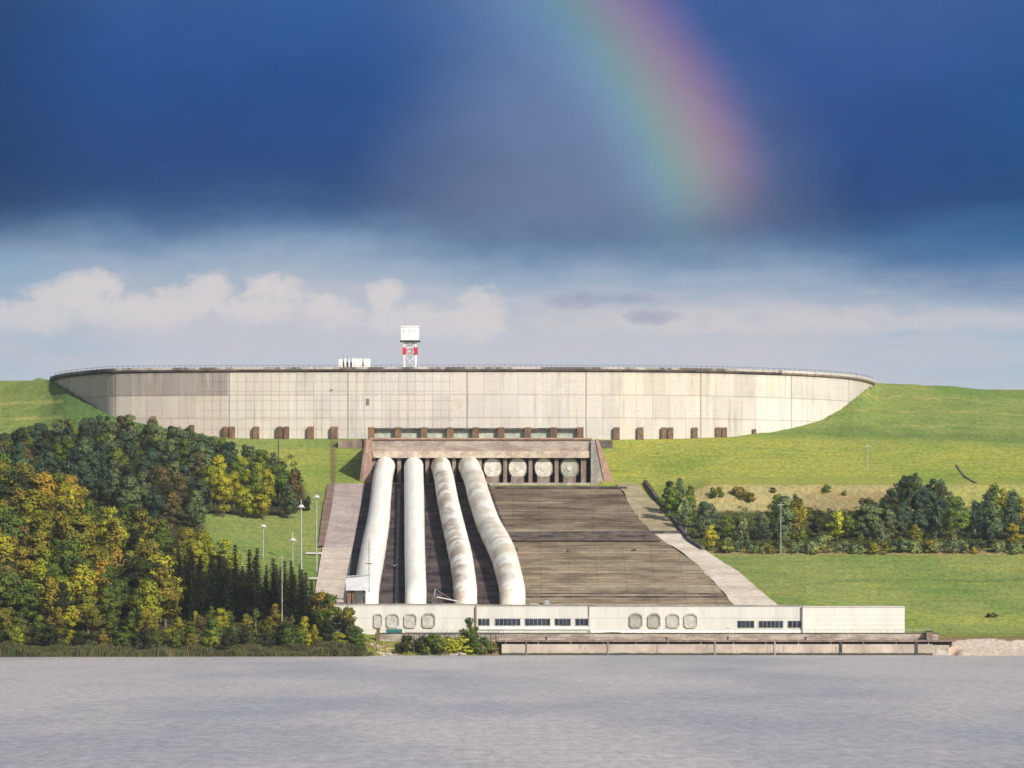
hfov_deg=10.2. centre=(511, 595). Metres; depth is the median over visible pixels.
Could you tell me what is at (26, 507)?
broadleaf tree
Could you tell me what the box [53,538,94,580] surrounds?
broadleaf tree
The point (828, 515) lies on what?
broadleaf tree
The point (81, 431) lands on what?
broadleaf tree
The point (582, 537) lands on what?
rubble band
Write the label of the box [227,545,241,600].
spruce tree
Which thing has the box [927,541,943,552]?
shrub
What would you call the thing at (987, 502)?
birch tree
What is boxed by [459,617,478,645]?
broadleaf tree
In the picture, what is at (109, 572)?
birch tree
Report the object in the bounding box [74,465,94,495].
broadleaf tree
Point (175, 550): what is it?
broadleaf tree
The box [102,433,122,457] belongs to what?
broadleaf tree
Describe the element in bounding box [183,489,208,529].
broadleaf tree
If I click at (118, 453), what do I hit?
broadleaf tree
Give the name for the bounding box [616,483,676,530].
gravel verge
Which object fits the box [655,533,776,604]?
concrete ramp
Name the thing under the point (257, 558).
spruce tree
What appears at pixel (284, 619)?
broadleaf tree
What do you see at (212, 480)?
broadleaf tree
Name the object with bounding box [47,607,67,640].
broadleaf tree
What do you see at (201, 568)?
spruce tree
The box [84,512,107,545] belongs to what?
broadleaf tree
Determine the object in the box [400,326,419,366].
lookout tower
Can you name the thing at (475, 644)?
shrub
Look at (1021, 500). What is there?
broadleaf tree
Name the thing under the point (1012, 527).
broadleaf tree
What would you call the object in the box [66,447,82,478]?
broadleaf tree
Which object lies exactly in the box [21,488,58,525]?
broadleaf tree
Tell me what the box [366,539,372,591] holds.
lattice mast
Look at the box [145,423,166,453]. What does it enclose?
broadleaf tree
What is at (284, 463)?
broadleaf tree
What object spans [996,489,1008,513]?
broadleaf tree
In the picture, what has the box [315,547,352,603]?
ramp
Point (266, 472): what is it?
broadleaf tree
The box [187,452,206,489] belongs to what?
broadleaf tree
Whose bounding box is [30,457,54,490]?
broadleaf tree
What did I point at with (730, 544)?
shrub
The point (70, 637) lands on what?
broadleaf tree
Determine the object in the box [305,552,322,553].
footpath
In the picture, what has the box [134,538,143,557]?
birch tree
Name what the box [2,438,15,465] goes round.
broadleaf tree
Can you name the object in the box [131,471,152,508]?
broadleaf tree
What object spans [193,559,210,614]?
spruce tree
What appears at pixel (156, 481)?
broadleaf tree
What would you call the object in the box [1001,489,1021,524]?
birch tree
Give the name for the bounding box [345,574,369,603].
raised cabin
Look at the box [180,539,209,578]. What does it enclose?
broadleaf tree
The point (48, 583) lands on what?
birch tree
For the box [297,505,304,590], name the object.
lamp post
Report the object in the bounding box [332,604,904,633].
powerhouse
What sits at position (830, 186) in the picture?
sky
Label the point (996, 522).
broadleaf tree
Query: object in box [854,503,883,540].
broadleaf tree
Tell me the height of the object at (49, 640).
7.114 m
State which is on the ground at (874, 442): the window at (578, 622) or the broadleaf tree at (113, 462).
the broadleaf tree at (113, 462)
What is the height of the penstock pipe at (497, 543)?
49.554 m
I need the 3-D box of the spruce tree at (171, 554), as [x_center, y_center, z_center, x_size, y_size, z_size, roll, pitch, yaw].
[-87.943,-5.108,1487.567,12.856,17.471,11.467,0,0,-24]
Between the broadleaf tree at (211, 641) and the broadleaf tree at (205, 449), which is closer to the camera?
the broadleaf tree at (211, 641)
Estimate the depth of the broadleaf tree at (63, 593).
1447.93 m
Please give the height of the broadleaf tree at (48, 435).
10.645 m
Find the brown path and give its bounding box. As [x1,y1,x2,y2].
[318,483,334,545]
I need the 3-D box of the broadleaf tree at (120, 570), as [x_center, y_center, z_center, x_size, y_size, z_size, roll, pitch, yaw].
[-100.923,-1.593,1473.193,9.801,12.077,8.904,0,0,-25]
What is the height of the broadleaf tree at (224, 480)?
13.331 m
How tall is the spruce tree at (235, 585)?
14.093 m
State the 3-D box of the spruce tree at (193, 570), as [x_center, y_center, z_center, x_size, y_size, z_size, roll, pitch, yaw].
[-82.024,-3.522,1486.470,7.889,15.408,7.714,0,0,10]
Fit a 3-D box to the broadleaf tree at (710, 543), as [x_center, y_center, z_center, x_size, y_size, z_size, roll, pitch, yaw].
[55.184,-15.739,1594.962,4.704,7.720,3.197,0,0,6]
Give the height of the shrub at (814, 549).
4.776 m
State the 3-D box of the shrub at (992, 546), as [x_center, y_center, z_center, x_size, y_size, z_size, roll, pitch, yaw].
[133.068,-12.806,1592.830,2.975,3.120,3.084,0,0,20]
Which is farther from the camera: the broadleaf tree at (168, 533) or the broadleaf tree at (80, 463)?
the broadleaf tree at (80, 463)
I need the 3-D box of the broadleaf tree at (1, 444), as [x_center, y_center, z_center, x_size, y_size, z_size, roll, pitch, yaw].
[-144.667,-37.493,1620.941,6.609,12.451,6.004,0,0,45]
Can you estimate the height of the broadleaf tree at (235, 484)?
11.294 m
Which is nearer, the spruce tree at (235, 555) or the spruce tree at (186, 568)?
the spruce tree at (186, 568)
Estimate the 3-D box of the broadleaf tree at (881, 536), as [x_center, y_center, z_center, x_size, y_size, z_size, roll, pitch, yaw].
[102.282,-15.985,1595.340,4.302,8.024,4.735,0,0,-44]
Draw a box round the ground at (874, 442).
[0,378,1023,656]
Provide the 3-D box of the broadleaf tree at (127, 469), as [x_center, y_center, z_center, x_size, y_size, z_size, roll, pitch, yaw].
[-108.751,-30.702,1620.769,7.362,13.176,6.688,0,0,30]
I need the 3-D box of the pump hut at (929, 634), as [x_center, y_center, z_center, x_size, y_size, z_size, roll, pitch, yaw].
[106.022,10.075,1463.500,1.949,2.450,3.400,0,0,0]
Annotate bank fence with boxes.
[406,631,499,642]
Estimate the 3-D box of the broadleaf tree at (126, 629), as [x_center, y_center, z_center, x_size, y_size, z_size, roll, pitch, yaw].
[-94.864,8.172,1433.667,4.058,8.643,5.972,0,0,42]
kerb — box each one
[496,486,626,488]
[525,593,721,594]
[525,596,724,597]
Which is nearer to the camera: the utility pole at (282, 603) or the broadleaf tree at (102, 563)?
the utility pole at (282, 603)
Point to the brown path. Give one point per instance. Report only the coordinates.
(326, 512)
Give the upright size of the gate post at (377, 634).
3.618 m
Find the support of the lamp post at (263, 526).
on the ground at (874, 442)
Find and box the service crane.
[432,589,455,603]
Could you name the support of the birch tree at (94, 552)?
on the ground at (874, 442)
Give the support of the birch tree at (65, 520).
on the ground at (874, 442)
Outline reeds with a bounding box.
[0,641,373,656]
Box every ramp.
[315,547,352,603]
[324,483,364,546]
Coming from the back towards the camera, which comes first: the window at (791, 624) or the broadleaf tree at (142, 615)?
the window at (791, 624)
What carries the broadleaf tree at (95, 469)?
on the ground at (874, 442)
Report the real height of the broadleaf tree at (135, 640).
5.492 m
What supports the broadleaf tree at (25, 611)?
on the ground at (874, 442)
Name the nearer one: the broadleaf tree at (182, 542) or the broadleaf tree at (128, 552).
the broadleaf tree at (128, 552)
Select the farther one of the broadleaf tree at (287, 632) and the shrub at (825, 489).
the shrub at (825, 489)
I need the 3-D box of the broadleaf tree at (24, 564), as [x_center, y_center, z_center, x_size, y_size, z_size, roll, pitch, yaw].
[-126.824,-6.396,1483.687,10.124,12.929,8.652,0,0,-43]
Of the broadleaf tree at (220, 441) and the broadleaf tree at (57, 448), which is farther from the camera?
the broadleaf tree at (220, 441)
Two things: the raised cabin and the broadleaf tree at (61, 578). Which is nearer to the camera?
the broadleaf tree at (61, 578)
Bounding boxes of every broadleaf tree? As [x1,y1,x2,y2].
[0,440,7,452]
[0,452,18,473]
[0,460,13,498]
[0,481,17,513]
[0,505,26,547]
[0,535,20,565]
[0,564,22,606]
[0,570,24,617]
[0,607,16,640]
[0,629,5,641]
[1,432,13,445]
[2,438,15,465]
[2,471,35,511]
[2,560,23,581]
[2,580,40,624]
[3,546,35,579]
[6,463,38,490]
[7,428,28,452]
[8,441,29,467]
[8,487,35,519]
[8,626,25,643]
[9,616,28,635]
[10,522,34,556]
[13,427,34,452]
[13,457,35,474]
[14,501,36,535]
[19,529,51,569]
[21,440,33,462]
[21,472,57,507]
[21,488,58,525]
[23,564,55,614]
[27,426,33,436]
[29,438,49,462]
[29,455,48,471]
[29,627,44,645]
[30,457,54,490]
[31,423,47,442]
[31,510,58,544]
[31,511,61,558]
[31,614,46,636]
[35,550,61,575]
[36,444,58,474]
[38,563,62,583]
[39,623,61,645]
[40,430,57,454]
[45,574,76,607]
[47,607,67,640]
[48,443,69,470]
[48,482,80,515]
[50,421,71,454]
[50,473,63,503]
[50,538,60,563]
[51,499,97,545]
[52,582,76,624]
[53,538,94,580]
[54,461,79,488]
[56,474,87,503]
[58,460,74,473]
[59,427,77,459]
[59,435,73,460]
[59,513,103,557]
[59,561,85,603]
[60,418,78,445]
[60,605,81,633]
[63,633,74,645]
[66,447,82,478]
[69,563,98,616]
[71,631,85,645]
[74,425,89,443]
[74,460,94,489]
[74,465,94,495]
[75,485,89,513]
[75,588,101,633]
[76,436,94,461]
[76,439,93,462]
[78,418,89,435]
[78,449,101,490]
[78,545,93,567]
[81,499,100,513]
[82,423,93,444]
[82,608,106,641]
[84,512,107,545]
[88,417,98,437]
[89,559,115,600]
[91,415,105,441]
[92,443,111,467]
[93,432,112,455]
[94,466,111,501]
[94,506,130,561]
[94,548,115,566]
[94,589,122,624]
[96,630,110,645]
[98,505,108,528]
[99,566,129,608]
[100,420,118,440]
[100,613,120,637]
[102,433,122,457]
[102,472,118,507]
[105,440,123,463]
[107,448,130,486]
[108,458,123,495]
[109,580,130,619]
[110,415,133,446]
[113,475,142,510]
[113,632,130,647]
[114,555,162,608]
[115,550,135,567]
[116,431,128,451]
[118,414,141,443]
[118,441,138,465]
[118,463,136,496]
[120,611,137,643]
[123,529,149,557]
[123,578,166,613]
[124,505,149,534]
[126,509,158,540]
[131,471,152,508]
[131,540,162,559]
[131,631,142,646]
[132,441,145,474]
[132,607,161,637]
[133,579,168,623]
[134,455,151,483]
[135,425,158,455]
[136,555,189,603]
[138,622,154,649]
[141,447,160,472]
[143,449,160,480]
[143,487,166,517]
[144,567,183,627]
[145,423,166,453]
[145,531,174,569]
[148,419,157,433]
[148,465,172,492]
[148,516,170,536]
[150,473,164,499]
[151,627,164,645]
[155,486,178,516]
[159,438,176,474]
[160,530,178,551]
[161,491,181,527]
[162,627,178,643]
[163,426,188,457]
[165,426,173,440]
[165,630,182,647]
[166,451,181,478]
[166,460,180,480]
[166,471,189,504]
[169,546,180,567]
[173,465,193,492]
[173,616,184,631]
[175,438,191,464]
[175,527,194,557]
[176,533,198,573]
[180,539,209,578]
[182,485,204,513]
[183,441,214,478]
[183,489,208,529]
[183,625,201,642]
[183,632,199,645]
[185,427,193,448]
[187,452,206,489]
[188,478,211,504]
[192,432,211,452]
[192,615,207,638]
[193,531,212,555]
[200,465,220,503]
[202,619,223,646]
[202,630,219,647]
[203,455,226,488]
[204,606,216,624]
[207,436,217,456]
[209,538,241,570]
[212,474,233,516]
[212,608,229,633]
[213,437,227,455]
[219,441,239,472]
[220,626,239,648]
[225,626,238,646]
[226,610,235,625]
[227,461,243,485]
[227,471,243,507]
[230,442,238,454]
[231,455,251,485]
[234,487,253,517]
[238,613,252,634]
[239,625,249,643]
[240,444,247,464]
[242,446,257,471]
[244,466,262,498]
[249,462,262,492]
[251,484,273,519]
[252,449,271,479]
[257,619,272,632]
[258,468,276,507]
[260,633,271,647]
[262,626,274,640]
[265,450,269,462]
[265,603,280,630]
[267,452,279,465]
[268,462,290,498]
[273,621,294,644]
[275,462,288,485]
[277,484,298,518]
[277,616,293,628]
[278,627,295,646]
[283,470,302,503]
[291,629,305,644]
[297,627,312,645]
[298,616,309,628]
[309,629,322,644]
[310,593,343,637]
[311,592,341,634]
[321,619,335,641]
[331,632,346,642]
[339,617,354,640]
[345,607,356,626]
[345,625,366,645]
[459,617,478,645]
[656,486,679,520]
[661,481,680,511]
[696,501,718,525]
[696,510,715,537]
[703,525,719,550]
[718,514,726,528]
[720,515,735,536]
[734,515,748,525]
[752,513,769,540]
[757,524,773,546]
[767,494,780,519]
[771,496,793,518]
[771,496,795,533]
[777,525,792,548]
[795,526,807,545]
[807,510,826,535]
[823,510,841,530]
[825,510,844,541]
[842,515,853,537]
[853,497,877,524]
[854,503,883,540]
[874,523,889,549]
[877,497,891,527]
[879,509,896,541]
[883,489,899,503]
[887,491,899,514]
[893,506,909,538]
[896,501,913,523]
[897,475,909,513]
[897,475,922,515]
[904,477,924,513]
[908,524,923,541]
[911,508,928,535]
[914,488,927,513]
[916,489,942,530]
[924,483,950,508]
[927,495,949,531]
[942,496,972,538]
[946,491,954,508]
[950,499,965,530]
[983,508,1003,539]
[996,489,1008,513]
[1001,498,1023,536]
[1005,523,1023,547]
[1018,497,1023,525]
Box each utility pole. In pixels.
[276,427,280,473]
[281,576,282,626]
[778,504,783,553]
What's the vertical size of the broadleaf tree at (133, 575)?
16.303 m
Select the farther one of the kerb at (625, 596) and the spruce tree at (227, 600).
the kerb at (625, 596)
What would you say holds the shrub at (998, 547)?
on the ground at (874, 442)
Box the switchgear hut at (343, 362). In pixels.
[339,354,370,366]
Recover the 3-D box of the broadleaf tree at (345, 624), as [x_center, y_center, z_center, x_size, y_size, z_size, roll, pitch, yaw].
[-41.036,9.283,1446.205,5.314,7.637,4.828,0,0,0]
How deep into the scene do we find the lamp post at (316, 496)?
1559.83 m
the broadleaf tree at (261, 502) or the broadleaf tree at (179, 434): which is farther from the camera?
the broadleaf tree at (179, 434)
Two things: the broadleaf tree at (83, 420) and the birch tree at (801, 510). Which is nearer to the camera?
the birch tree at (801, 510)
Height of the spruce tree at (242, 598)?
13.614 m
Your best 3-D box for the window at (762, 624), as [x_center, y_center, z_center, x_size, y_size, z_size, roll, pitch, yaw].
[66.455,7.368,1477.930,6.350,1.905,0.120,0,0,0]
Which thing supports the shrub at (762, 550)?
on the ground at (874, 442)
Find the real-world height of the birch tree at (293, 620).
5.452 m
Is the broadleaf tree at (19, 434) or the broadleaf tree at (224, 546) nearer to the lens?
the broadleaf tree at (224, 546)
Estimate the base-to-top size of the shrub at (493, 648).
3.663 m
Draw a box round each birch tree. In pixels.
[0,497,12,542]
[0,525,6,560]
[10,536,21,549]
[37,572,63,624]
[53,511,79,553]
[83,498,93,544]
[84,495,96,513]
[87,542,106,581]
[98,565,119,615]
[100,519,126,565]
[108,546,127,580]
[113,541,125,567]
[116,503,135,551]
[130,586,143,630]
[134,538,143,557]
[157,518,169,537]
[191,610,198,624]
[201,533,214,578]
[251,608,261,628]
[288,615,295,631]
[309,591,319,629]
[339,606,353,633]
[676,477,685,502]
[677,498,691,530]
[685,487,695,520]
[686,485,695,510]
[736,513,748,541]
[744,533,749,547]
[789,500,798,530]
[791,497,808,538]
[856,530,863,548]
[930,498,942,538]
[948,527,955,544]
[968,499,980,531]
[973,501,986,539]
[982,494,992,531]
[986,524,995,547]
[987,482,1002,521]
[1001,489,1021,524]
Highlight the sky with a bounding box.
[0,0,1023,389]
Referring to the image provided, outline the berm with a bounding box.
[507,530,679,534]
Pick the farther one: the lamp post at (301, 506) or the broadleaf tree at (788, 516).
the broadleaf tree at (788, 516)
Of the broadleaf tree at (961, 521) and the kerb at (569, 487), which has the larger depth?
the kerb at (569, 487)
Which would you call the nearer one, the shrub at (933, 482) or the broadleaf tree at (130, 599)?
the broadleaf tree at (130, 599)
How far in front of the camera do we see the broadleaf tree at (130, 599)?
1454.98 m
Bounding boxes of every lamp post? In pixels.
[261,524,265,558]
[289,533,295,568]
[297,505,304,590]
[313,495,319,571]
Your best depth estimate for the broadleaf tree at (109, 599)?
1445.62 m
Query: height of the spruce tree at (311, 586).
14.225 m
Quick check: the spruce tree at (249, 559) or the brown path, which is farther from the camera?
the brown path
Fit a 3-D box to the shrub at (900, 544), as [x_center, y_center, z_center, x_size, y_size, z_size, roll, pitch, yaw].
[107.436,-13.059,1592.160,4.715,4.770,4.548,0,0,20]
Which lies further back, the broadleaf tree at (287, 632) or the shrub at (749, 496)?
the shrub at (749, 496)
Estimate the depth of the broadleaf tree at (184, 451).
1696.73 m
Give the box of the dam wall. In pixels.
[49,365,877,439]
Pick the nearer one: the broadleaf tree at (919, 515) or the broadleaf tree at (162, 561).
the broadleaf tree at (162, 561)
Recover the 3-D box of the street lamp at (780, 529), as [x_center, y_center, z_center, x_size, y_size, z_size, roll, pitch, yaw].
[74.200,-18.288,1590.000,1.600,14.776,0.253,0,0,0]
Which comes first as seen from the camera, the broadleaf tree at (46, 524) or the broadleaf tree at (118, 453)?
the broadleaf tree at (46, 524)
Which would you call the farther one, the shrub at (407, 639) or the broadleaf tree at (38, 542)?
the broadleaf tree at (38, 542)
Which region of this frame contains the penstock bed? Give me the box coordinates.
[346,483,504,603]
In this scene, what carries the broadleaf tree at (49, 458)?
on the ground at (874, 442)
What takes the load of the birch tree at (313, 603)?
on the ground at (874, 442)
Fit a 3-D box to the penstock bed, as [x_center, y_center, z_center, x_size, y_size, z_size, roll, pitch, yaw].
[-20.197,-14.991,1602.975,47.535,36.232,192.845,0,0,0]
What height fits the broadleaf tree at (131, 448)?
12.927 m
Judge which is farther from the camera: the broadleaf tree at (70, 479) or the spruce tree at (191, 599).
the broadleaf tree at (70, 479)
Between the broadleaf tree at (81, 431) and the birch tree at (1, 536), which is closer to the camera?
the birch tree at (1, 536)
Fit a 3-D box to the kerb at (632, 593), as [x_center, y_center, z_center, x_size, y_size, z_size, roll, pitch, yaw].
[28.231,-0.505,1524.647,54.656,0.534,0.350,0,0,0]
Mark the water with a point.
(668, 711)
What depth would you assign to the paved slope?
1580.24 m
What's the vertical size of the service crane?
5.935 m
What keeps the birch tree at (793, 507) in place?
on the ground at (874, 442)
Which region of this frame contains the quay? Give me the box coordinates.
[375,630,956,654]
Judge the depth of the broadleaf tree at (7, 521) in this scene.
1509.54 m
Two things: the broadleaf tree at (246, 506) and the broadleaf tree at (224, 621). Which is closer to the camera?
the broadleaf tree at (224, 621)
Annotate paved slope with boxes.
[490,486,732,604]
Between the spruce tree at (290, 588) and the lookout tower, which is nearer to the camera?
the spruce tree at (290, 588)
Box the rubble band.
[509,534,660,540]
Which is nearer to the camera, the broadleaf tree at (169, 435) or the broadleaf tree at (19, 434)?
the broadleaf tree at (19, 434)
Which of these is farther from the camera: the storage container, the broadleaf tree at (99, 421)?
the broadleaf tree at (99, 421)
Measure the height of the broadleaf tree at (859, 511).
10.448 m
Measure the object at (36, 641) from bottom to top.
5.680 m
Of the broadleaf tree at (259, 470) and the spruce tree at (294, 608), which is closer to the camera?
the spruce tree at (294, 608)
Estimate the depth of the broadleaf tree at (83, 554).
1495.99 m
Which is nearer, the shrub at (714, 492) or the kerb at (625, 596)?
the kerb at (625, 596)
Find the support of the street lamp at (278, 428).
on the ground at (874, 442)
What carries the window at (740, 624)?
in the powerhouse
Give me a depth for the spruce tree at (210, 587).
1473.85 m
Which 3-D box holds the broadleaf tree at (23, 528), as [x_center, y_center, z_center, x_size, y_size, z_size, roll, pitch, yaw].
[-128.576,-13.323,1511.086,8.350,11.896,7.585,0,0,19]
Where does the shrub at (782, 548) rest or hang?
on the ground at (874, 442)
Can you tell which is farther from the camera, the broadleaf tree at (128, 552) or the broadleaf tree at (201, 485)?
the broadleaf tree at (201, 485)
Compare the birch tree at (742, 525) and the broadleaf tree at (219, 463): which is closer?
the birch tree at (742, 525)
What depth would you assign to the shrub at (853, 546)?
1590.97 m
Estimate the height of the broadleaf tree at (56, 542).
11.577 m
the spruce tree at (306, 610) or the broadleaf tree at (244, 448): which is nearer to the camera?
the spruce tree at (306, 610)
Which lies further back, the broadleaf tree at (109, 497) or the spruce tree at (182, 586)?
the broadleaf tree at (109, 497)
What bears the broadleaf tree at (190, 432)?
on the ground at (874, 442)
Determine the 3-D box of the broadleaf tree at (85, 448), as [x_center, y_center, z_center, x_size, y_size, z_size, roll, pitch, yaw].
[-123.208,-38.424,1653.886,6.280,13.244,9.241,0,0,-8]
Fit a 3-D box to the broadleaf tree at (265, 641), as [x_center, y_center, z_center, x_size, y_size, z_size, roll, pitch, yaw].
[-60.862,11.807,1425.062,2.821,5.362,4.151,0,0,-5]
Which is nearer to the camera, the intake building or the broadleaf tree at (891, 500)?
the broadleaf tree at (891, 500)
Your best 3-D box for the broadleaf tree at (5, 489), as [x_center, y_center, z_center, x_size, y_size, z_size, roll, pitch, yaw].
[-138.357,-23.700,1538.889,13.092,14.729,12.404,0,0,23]
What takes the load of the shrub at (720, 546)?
on the ground at (874, 442)
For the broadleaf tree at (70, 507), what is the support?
on the ground at (874, 442)
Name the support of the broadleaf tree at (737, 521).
on the ground at (874, 442)
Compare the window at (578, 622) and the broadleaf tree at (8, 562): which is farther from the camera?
the window at (578, 622)
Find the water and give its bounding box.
[0,655,1023,767]
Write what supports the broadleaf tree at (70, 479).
on the ground at (874, 442)
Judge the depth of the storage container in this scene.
1466.00 m
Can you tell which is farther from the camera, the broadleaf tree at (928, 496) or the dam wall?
the dam wall
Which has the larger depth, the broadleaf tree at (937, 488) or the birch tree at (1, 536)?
the broadleaf tree at (937, 488)
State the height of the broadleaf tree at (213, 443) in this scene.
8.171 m
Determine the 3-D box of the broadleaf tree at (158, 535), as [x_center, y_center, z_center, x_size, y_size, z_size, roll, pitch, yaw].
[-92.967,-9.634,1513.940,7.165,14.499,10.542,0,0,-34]
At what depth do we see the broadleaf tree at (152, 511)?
1601.73 m
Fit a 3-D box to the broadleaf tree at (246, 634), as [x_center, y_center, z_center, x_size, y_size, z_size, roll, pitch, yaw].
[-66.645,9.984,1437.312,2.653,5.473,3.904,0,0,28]
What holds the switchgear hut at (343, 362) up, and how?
on the dam wall
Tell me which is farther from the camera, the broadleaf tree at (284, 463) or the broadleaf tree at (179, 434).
the broadleaf tree at (179, 434)
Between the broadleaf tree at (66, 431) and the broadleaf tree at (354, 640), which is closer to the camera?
the broadleaf tree at (354, 640)
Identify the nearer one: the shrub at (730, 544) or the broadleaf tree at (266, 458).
the shrub at (730, 544)
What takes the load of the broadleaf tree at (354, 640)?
on the ground at (874, 442)
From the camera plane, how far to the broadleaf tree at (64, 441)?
1665.43 m
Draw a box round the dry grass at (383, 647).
[362,632,618,654]
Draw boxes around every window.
[478,619,489,625]
[495,619,520,625]
[525,619,549,625]
[555,619,570,625]
[575,619,587,625]
[737,621,753,627]
[759,621,782,627]
[788,621,801,627]
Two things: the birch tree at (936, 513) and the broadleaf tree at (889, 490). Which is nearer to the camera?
the birch tree at (936, 513)
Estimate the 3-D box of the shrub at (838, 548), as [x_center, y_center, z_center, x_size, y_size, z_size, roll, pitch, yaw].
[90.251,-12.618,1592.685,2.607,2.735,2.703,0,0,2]
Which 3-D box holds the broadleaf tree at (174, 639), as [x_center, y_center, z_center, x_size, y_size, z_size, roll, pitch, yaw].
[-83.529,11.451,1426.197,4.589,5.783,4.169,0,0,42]
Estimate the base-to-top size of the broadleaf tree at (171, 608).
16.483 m
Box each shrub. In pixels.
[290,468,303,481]
[299,496,310,510]
[393,635,427,653]
[417,633,447,654]
[441,636,473,654]
[467,637,496,654]
[483,642,498,651]
[683,532,694,539]
[709,487,724,497]
[718,537,732,549]
[719,541,734,550]
[721,540,741,551]
[727,486,746,497]
[742,492,755,501]
[745,544,753,552]
[750,545,766,553]
[763,543,774,553]
[775,544,785,552]
[788,542,806,553]
[804,540,820,554]
[814,534,832,547]
[817,545,826,552]
[821,484,831,493]
[834,545,842,551]
[835,540,848,550]
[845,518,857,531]
[846,543,858,553]
[849,545,867,554]
[867,540,891,554]
[888,542,896,551]
[891,540,909,552]
[897,539,923,553]
[922,539,938,553]
[925,478,947,491]
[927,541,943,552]
[945,539,964,553]
[959,544,970,553]
[968,539,979,549]
[971,546,980,554]
[985,613,998,617]
[988,544,996,551]
[989,541,1005,551]
[1009,542,1023,554]
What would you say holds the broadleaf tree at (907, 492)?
on the ground at (874, 442)
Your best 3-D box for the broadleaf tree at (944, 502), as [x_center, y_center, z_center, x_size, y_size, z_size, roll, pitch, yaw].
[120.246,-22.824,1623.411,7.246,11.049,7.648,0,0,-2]
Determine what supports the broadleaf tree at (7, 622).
on the ground at (874, 442)
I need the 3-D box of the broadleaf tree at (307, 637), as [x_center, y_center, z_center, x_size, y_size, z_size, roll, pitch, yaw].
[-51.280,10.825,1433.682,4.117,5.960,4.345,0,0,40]
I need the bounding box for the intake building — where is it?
[338,427,612,484]
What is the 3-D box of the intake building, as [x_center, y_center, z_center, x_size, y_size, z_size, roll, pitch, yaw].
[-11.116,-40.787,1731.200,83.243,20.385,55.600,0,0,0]
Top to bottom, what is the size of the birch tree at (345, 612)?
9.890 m
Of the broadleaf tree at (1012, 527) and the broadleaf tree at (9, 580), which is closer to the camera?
the broadleaf tree at (9, 580)
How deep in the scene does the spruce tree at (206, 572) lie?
1496.47 m
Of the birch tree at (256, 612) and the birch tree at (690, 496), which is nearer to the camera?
the birch tree at (256, 612)
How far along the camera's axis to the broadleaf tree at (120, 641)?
1423.07 m
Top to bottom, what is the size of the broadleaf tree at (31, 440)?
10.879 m
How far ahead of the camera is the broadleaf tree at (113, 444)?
1667.40 m
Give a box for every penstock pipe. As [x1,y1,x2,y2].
[355,457,395,603]
[404,457,426,603]
[431,457,476,603]
[458,456,524,603]
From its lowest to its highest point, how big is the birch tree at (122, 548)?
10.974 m
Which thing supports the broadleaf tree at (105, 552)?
on the ground at (874, 442)
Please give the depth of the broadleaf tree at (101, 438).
1697.64 m
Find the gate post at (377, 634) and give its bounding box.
[376,628,379,640]
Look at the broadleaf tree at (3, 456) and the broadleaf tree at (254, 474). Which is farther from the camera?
the broadleaf tree at (254, 474)
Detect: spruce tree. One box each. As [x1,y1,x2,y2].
[162,542,176,575]
[166,542,184,603]
[175,548,184,576]
[175,565,190,615]
[181,572,202,618]
[182,555,190,604]
[183,545,196,587]
[184,552,198,604]
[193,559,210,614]
[194,556,206,593]
[194,562,207,605]
[196,555,222,617]
[204,554,216,597]
[205,562,219,608]
[207,557,230,605]
[207,564,229,615]
[215,556,220,584]
[217,567,241,618]
[221,556,231,592]
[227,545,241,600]
[230,563,245,610]
[231,571,249,619]
[234,566,250,612]
[238,550,261,595]
[238,557,267,622]
[245,564,253,612]
[247,548,263,602]
[256,568,261,605]
[257,576,272,620]
[259,558,288,620]
[262,565,269,593]
[270,567,295,622]
[275,561,290,613]
[283,567,301,616]
[286,574,301,624]
[287,561,298,596]
[295,572,313,628]
[296,564,304,608]
[296,569,307,618]
[308,579,316,629]
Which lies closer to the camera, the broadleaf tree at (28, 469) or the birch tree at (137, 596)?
the birch tree at (137, 596)
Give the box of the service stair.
[395,487,401,603]
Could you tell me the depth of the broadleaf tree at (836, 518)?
1607.62 m
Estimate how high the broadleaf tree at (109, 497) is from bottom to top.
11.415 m
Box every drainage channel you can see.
[643,480,704,549]
[955,465,976,483]
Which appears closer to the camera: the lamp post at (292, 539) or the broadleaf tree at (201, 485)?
the lamp post at (292, 539)
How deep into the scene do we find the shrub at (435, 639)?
1446.89 m
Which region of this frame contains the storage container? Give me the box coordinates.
[386,629,401,632]
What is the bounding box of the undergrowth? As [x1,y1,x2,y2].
[1,445,1023,656]
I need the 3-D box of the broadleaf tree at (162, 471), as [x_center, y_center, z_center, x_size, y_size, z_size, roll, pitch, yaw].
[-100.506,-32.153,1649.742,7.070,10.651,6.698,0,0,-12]
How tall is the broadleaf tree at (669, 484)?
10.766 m
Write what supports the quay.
on the ground at (874, 442)
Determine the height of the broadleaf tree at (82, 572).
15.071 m
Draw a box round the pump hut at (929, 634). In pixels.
[925,630,933,639]
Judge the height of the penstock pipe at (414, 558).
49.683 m
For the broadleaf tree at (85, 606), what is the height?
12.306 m
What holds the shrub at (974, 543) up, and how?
on the ground at (874, 442)
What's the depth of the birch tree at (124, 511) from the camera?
1538.96 m
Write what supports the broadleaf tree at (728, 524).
on the ground at (874, 442)
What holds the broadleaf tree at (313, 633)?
on the ground at (874, 442)
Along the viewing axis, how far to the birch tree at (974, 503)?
1622.34 m
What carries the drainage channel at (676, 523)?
on the ground at (874, 442)
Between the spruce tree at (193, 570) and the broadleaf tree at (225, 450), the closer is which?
the spruce tree at (193, 570)
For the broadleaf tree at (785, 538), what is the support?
on the ground at (874, 442)

